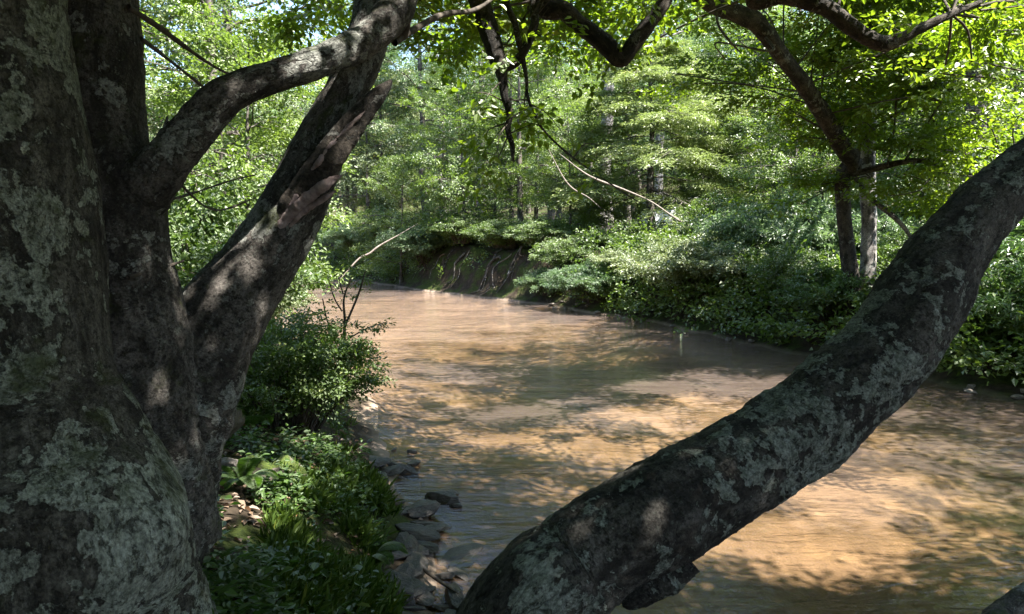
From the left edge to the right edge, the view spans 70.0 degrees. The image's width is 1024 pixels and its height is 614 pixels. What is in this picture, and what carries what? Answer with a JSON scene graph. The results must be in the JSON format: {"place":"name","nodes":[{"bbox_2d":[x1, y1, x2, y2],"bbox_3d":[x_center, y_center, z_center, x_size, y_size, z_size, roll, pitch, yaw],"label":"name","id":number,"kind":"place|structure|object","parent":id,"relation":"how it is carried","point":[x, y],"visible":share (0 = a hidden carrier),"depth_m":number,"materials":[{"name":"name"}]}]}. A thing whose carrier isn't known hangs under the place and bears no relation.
{"place":"outdoors","nodes":[
{"label":"outdoors","id":0,"kind":"place"},
{"bbox_2d":[139,0,832,89],"label":"sky","id":1,"kind":"structure","parent":0,"point":[276,6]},
{"bbox_2d":[148,56,1023,613],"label":"ground","id":2,"kind":"structure","parent":0,"point":[978,494],"depth_m":8.44,"materials":[{"name":"soil"}]},
{"bbox_2d":[139,0,258,139],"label":"broadleaf tree","id":3,"kind":"object","parent":2,"relation":"on","point":[160,9],"visible":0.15,"depth_m":15.82,"materials":[{"name":"green plant"}]},
{"bbox_2d":[139,0,301,225],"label":"pale tree","id":4,"kind":"object","parent":2,"relation":"on","point":[155,54],"visible":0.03,"depth_m":18.33,"materials":[{"name":"green plant"}]},
{"bbox_2d":[228,407,245,438],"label":"mossy stone","id":5,"kind":"object","parent":2,"relation":"on","point":[239,422],"visible":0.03,"depth_m":4.87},
{"bbox_2d":[140,0,348,211],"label":"broadleaf tree","id":6,"kind":"object","parent":2,"relation":"on","point":[155,32],"visible":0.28,"depth_m":12.91,"materials":[{"name":"green plant"}]},
{"bbox_2d":[168,155,329,272],"bbox_3d":[-4.666,-0.942,10.595,4.035,2.699,3.808,3,7,30],"label":"leafy shrub","id":7,"kind":"object","parent":2,"relation":"on","point":[190,219],"visible":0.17,"depth_m":9.82,"materials":[{"name":"green plant"}]},
{"bbox_2d":[220,457,278,490],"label":"plant","id":8,"kind":"object","parent":2,"relation":"on","point":[251,463],"visible":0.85,"depth_m":4.21,"materials":[{"name":"green plant"}]},
{"bbox_2d":[144,0,359,296],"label":"understory tree","id":9,"kind":"object","parent":2,"relation":"on","point":[261,45],"visible":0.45,"depth_m":10.91,"materials":[{"name":"green plant"}]},
{"bbox_2d":[170,214,335,330],"bbox_3d":[-3.830,-0.312,9.586,3.026,1.799,2.856,-5,7,-40],"label":"leafy shrub","id":10,"kind":"object","parent":2,"relation":"on","point":[304,279],"visible":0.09,"depth_m":9.07,"materials":[{"name":"green plant"}]},
{"bbox_2d":[234,455,283,488],"bbox_3d":[-1.535,0.996,4.420,0.266,0.200,0.303,7,15,32],"label":"mossy stone","id":11,"kind":"object","parent":2,"relation":"on","point":[261,464],"visible":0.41,"depth_m":4.35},
{"bbox_2d":[0,0,520,613],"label":"multi stemmed tree","id":12,"kind":"object","parent":2,"relation":"on","point":[124,360],"visible":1,"depth_m":2.48,"materials":[{"name":"grey plant"}]},
{"bbox_2d":[139,0,384,221],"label":"broadleaf tree","id":13,"kind":"object","parent":2,"relation":"on","point":[223,6],"visible":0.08,"depth_m":15.98,"materials":[{"name":"green plant"}]},
{"bbox_2d":[239,402,290,426],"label":"fern","id":14,"kind":"object","parent":2,"relation":"on","point":[256,418],"visible":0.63,"depth_m":5.81,"materials":[{"name":"green plant"}]},
{"bbox_2d":[272,455,306,477],"bbox_3d":[-1.429,1.033,4.638,0.253,0.167,0.221,0,8,-15],"label":"mossy stone","id":15,"kind":"object","parent":2,"relation":"on","point":[282,460],"visible":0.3,"depth_m":4.62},
{"bbox_2d":[268,281,320,324],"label":"pale shrub","id":16,"kind":"object","parent":2,"relation":"on","point":[298,304],"visible":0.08,"depth_m":10.83,"materials":[{"name":"green plant"}]},
{"bbox_2d":[199,377,396,613],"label":"ground cover","id":17,"kind":"object","parent":2,"relation":"on","point":[254,593],"visible":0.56,"depth_m":3.33,"materials":[{"name":"green plant"}]},
{"bbox_2d":[208,413,422,602],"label":"leaf litter","id":18,"kind":"object","parent":2,"relation":"on","point":[251,517],"visible":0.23,"depth_m":4.19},
{"bbox_2d":[237,305,398,434],"bbox_3d":[-1.947,0.576,6.304,2.008,1.199,1.893,0,6,0],"label":"leaved bush","id":19,"kind":"object","parent":2,"relation":"on","point":[314,374],"visible":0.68,"depth_m":6.02,"materials":[{"name":"green plant"}]},
{"bbox_2d":[245,415,412,613],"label":"grass","id":20,"kind":"structure","parent":2,"relation":"on","point":[278,526],"depth_m":3.92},
{"bbox_2d":[317,217,370,254],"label":"feathery shrub","id":21,"kind":"object","parent":2,"relation":"on","point":[340,237],"visible":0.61,"depth_m":36.41,"materials":[{"name":"green plant"}]},
{"bbox_2d":[260,35,436,219],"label":"pale tree","id":22,"kind":"object","parent":2,"relation":"on","point":[347,190],"visible":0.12,"depth_m":42.05,"materials":[{"name":"green plant"}]},
{"bbox_2d":[307,254,395,345],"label":"thin sapling","id":23,"kind":"object","parent":2,"relation":"on","point":[344,319],"visible":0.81,"depth_m":7.59,"materials":[{"name":"green plant"}]},
{"bbox_2d":[300,0,410,217],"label":"broadleaf tree","id":24,"kind":"object","parent":2,"relation":"on","point":[354,212],"depth_m":51.10,"materials":[{"name":"green plant"}]},
{"bbox_2d":[300,0,441,179],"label":"broadleaf tree","id":25,"kind":"object","parent":2,"relation":"on","point":[412,23],"visible":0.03,"depth_m":44.45,"materials":[{"name":"green plant"}]},
{"bbox_2d":[328,72,426,214],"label":"pale tree","id":26,"kind":"object","parent":2,"relation":"on","point":[361,159],"visible":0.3,"depth_m":38.82,"materials":[{"name":"green plant"}]},
{"bbox_2d":[369,457,391,467],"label":"shore stone","id":27,"kind":"object","parent":2,"relation":"on","point":[380,461],"visible":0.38,"depth_m":6.68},
{"bbox_2d":[356,540,407,565],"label":"fern","id":28,"kind":"object","parent":2,"relation":"on","point":[383,547],"visible":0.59,"depth_m":4.41,"materials":[{"name":"green plant"}]},
{"bbox_2d":[345,205,424,245],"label":"leafy shrub","id":29,"kind":"object","parent":2,"relation":"on","point":[385,217],"visible":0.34,"depth_m":34.28,"materials":[{"name":"green plant"}]},
{"bbox_2d":[338,47,434,211],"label":"broadleaf tree","id":30,"kind":"object","parent":2,"relation":"on","point":[381,201],"visible":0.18,"depth_m":39.96,"materials":[{"name":"green plant"}]},
{"bbox_2d":[380,465,404,475],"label":"shore stone","id":31,"kind":"object","parent":2,"relation":"on","point":[397,469],"visible":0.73,"depth_m":6.64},
{"bbox_2d":[346,147,449,283],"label":"understory tree","id":32,"kind":"object","parent":2,"relation":"on","point":[423,215],"visible":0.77,"depth_m":30.42,"materials":[{"name":"green plant"}]},
{"bbox_2d":[349,69,447,225],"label":"hemlock tree","id":33,"kind":"object","parent":2,"relation":"on","point":[398,203],"visible":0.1,"depth_m":44.99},
{"bbox_2d":[381,567,415,605],"bbox_3d":[-0.730,1.670,4.383,0.409,0.154,0.243,8,3,25],"label":"shore stone","id":34,"kind":"object","parent":2,"relation":"on","point":[406,580],"visible":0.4,"depth_m":4.34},
{"bbox_2d":[388,462,418,480],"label":"shore stone","id":35,"kind":"object","parent":2,"relation":"on","point":[411,470],"visible":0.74,"depth_m":6.75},
{"bbox_2d":[395,562,415,575],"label":"shore stone","id":36,"kind":"object","parent":2,"relation":"on","point":[408,568],"visible":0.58,"depth_m":4.57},
{"bbox_2d":[393,534,418,551],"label":"shore stone","id":37,"kind":"object","parent":2,"relation":"on","point":[410,542],"visible":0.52,"depth_m":4.92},
{"bbox_2d":[371,215,452,263],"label":"feathery shrub","id":38,"kind":"object","parent":2,"relation":"on","point":[405,240],"visible":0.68,"depth_m":29.31,"materials":[{"name":"green plant"}]},
{"bbox_2d":[404,552,429,576],"bbox_3d":[-0.637,1.669,4.689,0.182,0.060,0.378,-3,9,8],"label":"shore stone","id":39,"kind":"object","parent":2,"relation":"on","point":[419,561],"visible":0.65,"depth_m":4.72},
{"bbox_2d":[349,1,485,223],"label":"broadleaf tree","id":40,"kind":"object","parent":2,"relation":"on","point":[419,65],"visible":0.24,"depth_m":37.64,"materials":[{"name":"green plant"}]},
{"bbox_2d":[395,522,440,540],"bbox_3d":[-0.688,1.607,5.247,0.377,0.066,0.193,7,16,8],"label":"shore stone","id":41,"kind":"object","parent":2,"relation":"on","point":[420,532],"visible":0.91,"depth_m":5.20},
{"bbox_2d":[405,585,436,601],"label":"shore stone","id":42,"kind":"object","parent":2,"relation":"on","point":[418,591],"visible":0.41,"depth_m":4.36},
{"bbox_2d":[404,499,440,518],"bbox_3d":[-0.749,1.584,5.660,0.409,0.126,0.230,-6,0,-28],"label":"shore stone","id":43,"kind":"object","parent":2,"relation":"on","point":[423,509],"visible":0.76,"depth_m":5.61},
{"bbox_2d":[411,576,434,606],"bbox_3d":[-0.580,1.709,4.422,0.200,0.061,0.377,-2,12,-43],"label":"shore stone","id":44,"kind":"object","parent":2,"relation":"on","point":[427,598],"visible":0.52,"depth_m":4.32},
{"bbox_2d":[417,540,439,553],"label":"shore stone","id":45,"kind":"object","parent":2,"relation":"on","point":[432,547],"visible":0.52,"depth_m":5.02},
{"bbox_2d":[387,61,491,217],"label":"broadleaf tree","id":46,"kind":"object","parent":2,"relation":"on","point":[427,94],"visible":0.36,"depth_m":32.98,"materials":[{"name":"green plant"}]},
{"bbox_2d":[400,0,478,219],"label":"tall tree","id":47,"kind":"object","parent":2,"relation":"on","point":[422,56],"visible":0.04,"depth_m":50.96,"materials":[{"name":"green plant"}]},
{"bbox_2d":[419,216,487,243],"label":"leafy shrub","id":48,"kind":"object","parent":2,"relation":"on","point":[456,236],"visible":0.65,"depth_m":28.37,"materials":[{"name":"green plant"}]},
{"bbox_2d":[436,543,482,568],"bbox_3d":[-0.442,1.734,5.059,0.532,0.063,0.292,-12,7,-39],"label":"flat stone","id":49,"kind":"object","parent":2,"relation":"on","point":[457,555],"visible":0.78,"depth_m":5.04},
{"bbox_2d":[425,208,499,244],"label":"leafy shrub","id":50,"kind":"object","parent":2,"relation":"on","point":[468,215],"visible":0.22,"depth_m":28.86,"materials":[{"name":"green plant"}]},
{"bbox_2d":[399,75,533,239],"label":"understory tree","id":51,"kind":"object","parent":2,"relation":"on","point":[445,193],"visible":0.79,"depth_m":28.48,"materials":[{"name":"green plant"}]},
{"bbox_2d":[422,7,523,210],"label":"broadleaf tree","id":52,"kind":"object","parent":2,"relation":"on","point":[464,113],"visible":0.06,"depth_m":44.02,"materials":[{"name":"green plant"}]},
{"bbox_2d":[417,0,538,218],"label":"tall tree","id":53,"kind":"object","parent":2,"relation":"on","point":[516,92],"visible":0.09,"depth_m":36.97,"materials":[{"name":"green plant"}]},
{"bbox_2d":[439,111,537,224],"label":"understory tree","id":54,"kind":"object","parent":2,"relation":"on","point":[481,205],"visible":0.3,"depth_m":29.67,"materials":[{"name":"green plant"}]},
{"bbox_2d":[406,246,573,302],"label":"exposed roots","id":55,"kind":"object","parent":2,"relation":"attached to","point":[497,257],"visible":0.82,"depth_m":26.28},
{"bbox_2d":[460,219,524,247],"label":"leafy shrub","id":56,"kind":"object","parent":2,"relation":"on","point":[471,231],"visible":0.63,"depth_m":26.55,"materials":[{"name":"green plant"}]},
{"bbox_2d":[472,217,531,249],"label":"leafy shrub","id":57,"kind":"object","parent":2,"relation":"on","point":[514,245],"visible":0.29,"depth_m":26.51,"materials":[{"name":"green plant"}]},
{"bbox_2d":[451,11,577,225],"bbox_3d":[0.321,-8.485,35.384,6.330,10.908,6.733,1,6,11],"label":"broadleaf tree","id":58,"kind":"object","parent":2,"relation":"on","point":[482,191],"visible":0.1,"depth_m":35.09,"materials":[{"name":"green plant"}]},
{"bbox_2d":[145,0,889,230],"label":"forest","id":59,"kind":"object","parent":2,"relation":"on","point":[616,118],"visible":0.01,"depth_m":60.59,"materials":[{"name":"green plant"}]},
{"bbox_2d":[453,7,600,224],"bbox_3d":[0.580,-7.162,28.268,6.060,9.817,5.697,-4,7,-36],"label":"broadleaf tree","id":60,"kind":"object","parent":2,"relation":"on","point":[519,186],"visible":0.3,"depth_m":28.23,"materials":[{"name":"green plant"}]},
{"bbox_2d":[488,56,584,224],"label":"broadleaf tree","id":61,"kind":"object","parent":2,"relation":"on","point":[533,71],"visible":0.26,"depth_m":30.98,"materials":[{"name":"green plant"}]},
{"bbox_2d":[513,262,560,295],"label":"feathery shrub","id":62,"kind":"object","parent":2,"relation":"on","point":[531,280],"visible":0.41,"depth_m":22.81,"materials":[{"name":"green plant"}]},
{"bbox_2d":[503,218,583,248],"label":"leafy shrub","id":63,"kind":"object","parent":2,"relation":"on","point":[550,232],"visible":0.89,"depth_m":24.68,"materials":[{"name":"green plant"}]},
{"bbox_2d":[499,25,600,220],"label":"broadleaf tree","id":64,"kind":"object","parent":2,"relation":"on","point":[559,211],"visible":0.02,"depth_m":48.93,"materials":[{"name":"green plant"}]},
{"bbox_2d":[491,0,618,221],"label":"broadleaf tree","id":65,"kind":"object","parent":2,"relation":"on","point":[550,213],"visible":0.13,"depth_m":40.87,"materials":[{"name":"green plant"}]},
{"bbox_2d":[528,234,602,269],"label":"leafy shrub","id":66,"kind":"object","parent":2,"relation":"on","point":[559,256],"visible":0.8,"depth_m":22.82,"materials":[{"name":"green plant"}]},
{"bbox_2d":[516,92,629,245],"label":"understory tree","id":67,"kind":"object","parent":2,"relation":"on","point":[564,115],"visible":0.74,"depth_m":25.31,"materials":[{"name":"green plant"}]},
{"bbox_2d":[521,113,633,236],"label":"understory tree","id":68,"kind":"object","parent":2,"relation":"on","point":[601,218],"visible":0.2,"depth_m":27.17,"materials":[{"name":"green plant"}]},
{"bbox_2d":[535,49,637,227],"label":"broadleaf tree","id":69,"kind":"object","parent":2,"relation":"on","point":[591,82],"visible":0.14,"depth_m":36.09,"materials":[{"name":"green plant"}]},
{"bbox_2d":[536,254,640,301],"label":"feathery shrub","id":70,"kind":"object","parent":2,"relation":"on","point":[583,281],"visible":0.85,"depth_m":20.57,"materials":[{"name":"green plant"}]},
{"bbox_2d":[573,229,636,248],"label":"leafy shrub","id":71,"kind":"object","parent":2,"relation":"on","point":[602,239],"visible":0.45,"depth_m":23.39,"materials":[{"name":"green plant"}]},
{"bbox_2d":[583,0,640,231],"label":"tall tree","id":72,"kind":"object","parent":2,"relation":"on","point":[607,87],"visible":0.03,"depth_m":30.19,"materials":[{"name":"grey plant"}]},
{"bbox_2d":[586,245,648,267],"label":"pale shrub","id":73,"kind":"object","parent":2,"relation":"on","point":[605,255],"visible":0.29,"depth_m":20.25,"materials":[{"name":"green plant"}]},
{"bbox_2d":[577,1,677,231],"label":"broadleaf tree","id":74,"kind":"object","parent":2,"relation":"on","point":[626,216],"visible":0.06,"depth_m":45.15,"materials":[{"name":"green plant"}]},
{"bbox_2d":[276,107,1023,385],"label":"undergrowth","id":75,"kind":"object","parent":2,"relation":"on","point":[982,353],"visible":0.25,"depth_m":15.39,"materials":[{"name":"green plant"}]},
{"bbox_2d":[543,36,769,244],"bbox_3d":[5.091,-5.568,25.338,8.092,7.161,8.859,-2,6,-17],"label":"hemlock tree","id":76,"kind":"object","parent":2,"relation":"on","point":[616,103],"visible":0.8,"depth_m":24.35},
{"bbox_2d":[560,154,688,225],"bbox_3d":[3.413,-3.313,21.265,4.129,2.351,0.089,1,6,10],"label":"dead branch","id":77,"kind":"object","parent":76,"relation":"attached to","point":[623,189],"visible":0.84,"depth_m":21.27,"materials":[{"name":"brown wood"}]},
{"bbox_2d":[618,1,728,192],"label":"tall tree","id":78,"kind":"object","parent":2,"relation":"on","point":[659,134],"visible":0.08,"depth_m":41.19,"materials":[{"name":"green plant"}]},
{"bbox_2d":[605,231,743,298],"bbox_3d":[4.290,-1.087,17.779,3.920,1.783,3.632,0,6,-5],"label":"pale shrub","id":79,"kind":"object","parent":2,"relation":"on","point":[644,261],"visible":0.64,"depth_m":17.20,"materials":[{"name":"green plant"}]},
{"bbox_2d":[654,41,753,200],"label":"broadleaf tree","id":80,"kind":"object","parent":2,"relation":"on","point":[695,51],"visible":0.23,"depth_m":34.90,"materials":[{"name":"green plant"}]},
{"bbox_2d":[656,89,770,227],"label":"understory tree","id":81,"kind":"object","parent":2,"relation":"on","point":[719,131],"visible":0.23,"depth_m":26.79,"materials":[{"name":"green plant"}]},
{"bbox_2d":[409,0,1023,613],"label":"leaning tree","id":82,"kind":"object","parent":2,"relation":"on","point":[645,532],"visible":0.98,"depth_m":2.63,"materials":[{"name":"grey plant"}]},
{"bbox_2d":[665,188,775,239],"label":"leafy shrub","id":83,"kind":"object","parent":2,"relation":"on","point":[712,207],"visible":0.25,"depth_m":20.10,"materials":[{"name":"green plant"}]},
{"bbox_2d":[666,0,778,178],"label":"broadleaf tree","id":84,"kind":"object","parent":2,"relation":"on","point":[687,38],"visible":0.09,"depth_m":46.46,"materials":[{"name":"green plant"}]},
{"bbox_2d":[681,233,802,289],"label":"pale shrub","id":85,"kind":"object","parent":2,"relation":"on","point":[716,262],"visible":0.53,"depth_m":16.13,"materials":[{"name":"green plant"}]},
{"bbox_2d":[685,5,814,190],"bbox_3d":[11.393,-13.484,36.418,7.800,20.325,8.377,1,6,12],"label":"tall tree","id":86,"kind":"object","parent":2,"relation":"on","point":[777,8],"visible":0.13,"depth_m":35.64,"materials":[{"name":"green plant"}]},
{"bbox_2d":[675,22,838,215],"bbox_3d":[9.751,-6.503,27.622,6.548,8.056,5.981,-3,6,-24],"label":"hemlock tree","id":87,"kind":"object","parent":2,"relation":"on","point":[747,147],"visible":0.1,"depth_m":26.82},
{"bbox_2d":[706,59,837,213],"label":"understory tree","id":88,"kind":"object","parent":2,"relation":"on","point":[754,112],"visible":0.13,"depth_m":24.55,"materials":[{"name":"green plant"}]},
{"bbox_2d":[714,68,858,216],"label":"understory tree","id":89,"kind":"object","parent":2,"relation":"on","point":[771,128],"visible":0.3,"depth_m":19.00,"materials":[{"name":"green plant"}]},
{"bbox_2d":[683,180,892,261],"bbox_3d":[6.404,-1.765,17.076,4.629,2.485,3.770,1,6,6],"label":"feathery shrub","id":90,"kind":"object","parent":2,"relation":"on","point":[754,225],"visible":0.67,"depth_m":16.42,"materials":[{"name":"green plant"}]},
{"bbox_2d":[743,241,840,304],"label":"leafy shrub","id":91,"kind":"object","parent":2,"relation":"on","point":[782,262],"visible":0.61,"depth_m":14.48,"materials":[{"name":"green plant"}]},
{"bbox_2d":[629,0,986,184],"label":"overhanging tree","id":92,"kind":"object","parent":2,"relation":"on","point":[976,109],"visible":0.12,"depth_m":15.10,"materials":[{"name":"green plant"}]},
{"bbox_2d":[767,262,875,322],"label":"lance leaved shrub","id":93,"kind":"object","parent":2,"relation":"on","point":[797,286],"visible":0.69,"depth_m":13.21,"materials":[{"name":"green plant"}]},
{"bbox_2d":[724,24,919,215],"bbox_3d":[9.196,-4.944,21.414,5.128,6.619,4.734,4,7,37],"label":"understory tree","id":94,"kind":"object","parent":2,"relation":"on","point":[753,140],"visible":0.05,"depth_m":21.53,"materials":[{"name":"green plant"}]},
{"bbox_2d":[633,0,1023,319],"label":"twin trunked tree","id":95,"kind":"object","parent":2,"relation":"on","point":[833,115],"visible":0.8,"depth_m":11.66,"materials":[{"name":"green plant"}]},
{"bbox_2d":[808,195,924,266],"bbox_3d":[8.182,-1.732,17.026,3.427,2.228,3.917,2,6,16],"label":"feathery shrub","id":96,"kind":"object","parent":2,"relation":"on","point":[887,226],"visible":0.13,"depth_m":15.88,"materials":[{"name":"green plant"}]},
{"bbox_2d":[798,33,995,218],"bbox_3d":[10.722,-4.859,20.721,5.128,6.619,4.734,-4,7,-37],"label":"understory tree","id":97,"kind":"object","parent":2,"relation":"on","point":[902,113],"visible":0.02,"depth_m":20.57,"materials":[{"name":"green plant"}]},
{"bbox_2d":[893,185,958,229],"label":"leafy shrub","id":98,"kind":"object","parent":2,"relation":"on","point":[924,220],"visible":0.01,"depth_m":16.57,"materials":[{"name":"green plant"}]},
{"bbox_2d":[859,224,993,275],"bbox_3d":[7.731,-0.864,13.890,2.354,1.439,2.538,3,6,26],"label":"leafy shrub","id":99,"kind":"object","parent":2,"relation":"on","point":[897,246],"visible":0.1,"depth_m":13.95,"materials":[{"name":"green plant"}]},
{"bbox_2d":[829,11,1023,213],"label":"hemlock tree","id":100,"kind":"object","parent":2,"relation":"on","point":[1002,120],"visible":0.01,"depth_m":21.64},
{"bbox_2d":[851,69,1005,220],"bbox_3d":[9.556,-3.325,17.330,3.989,5.148,3.682,-5,7,-39],"label":"understory tree","id":101,"kind":"object","parent":2,"relation":"on","point":[882,173],"visible":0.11,"depth_m":16.97,"materials":[{"name":"green plant"}]},
{"bbox_2d":[852,0,1023,205],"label":"understory tree","id":102,"kind":"object","parent":2,"relation":"on","point":[999,139],"visible":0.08,"depth_m":16.55,"materials":[{"name":"green plant"}]},
{"bbox_2d":[966,257,1023,338],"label":"lance leaved shrub","id":103,"kind":"object","parent":2,"relation":"on","point":[1016,269],"visible":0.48,"depth_m":10.57,"materials":[{"name":"green plant"}]},
{"bbox_2d":[986,72,1023,149],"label":"broadleaf tree","id":104,"kind":"object","parent":2,"relation":"on","point":[1017,104],"visible":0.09,"depth_m":18.57,"materials":[{"name":"green plant"}]},
{"bbox_2d":[989,218,1023,277],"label":"lance leaved shrub","id":105,"kind":"object","parent":2,"relation":"on","point":[1013,238],"visible":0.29,"depth_m":12.54,"materials":[{"name":"green plant"}]},
{"bbox_2d":[275,277,1023,612],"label":"river water","id":106,"kind":"structure","parent":0,"point":[369,301],"depth_m":13.25,"materials":[{"name":"liquid"}]},
{"bbox_2d":[424,491,460,505],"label":"shore stone","id":107,"kind":"object","parent":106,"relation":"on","point":[448,498],"visible":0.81,"depth_m":6.05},
{"bbox_2d":[443,582,464,609],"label":"shore stone","id":108,"kind":"object","parent":106,"relation":"on","point":[452,600],"visible":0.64,"depth_m":4.36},
{"bbox_2d":[447,565,469,581],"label":"shore stone","id":109,"kind":"object","parent":106,"relation":"on","point":[462,575],"visible":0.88,"depth_m":4.73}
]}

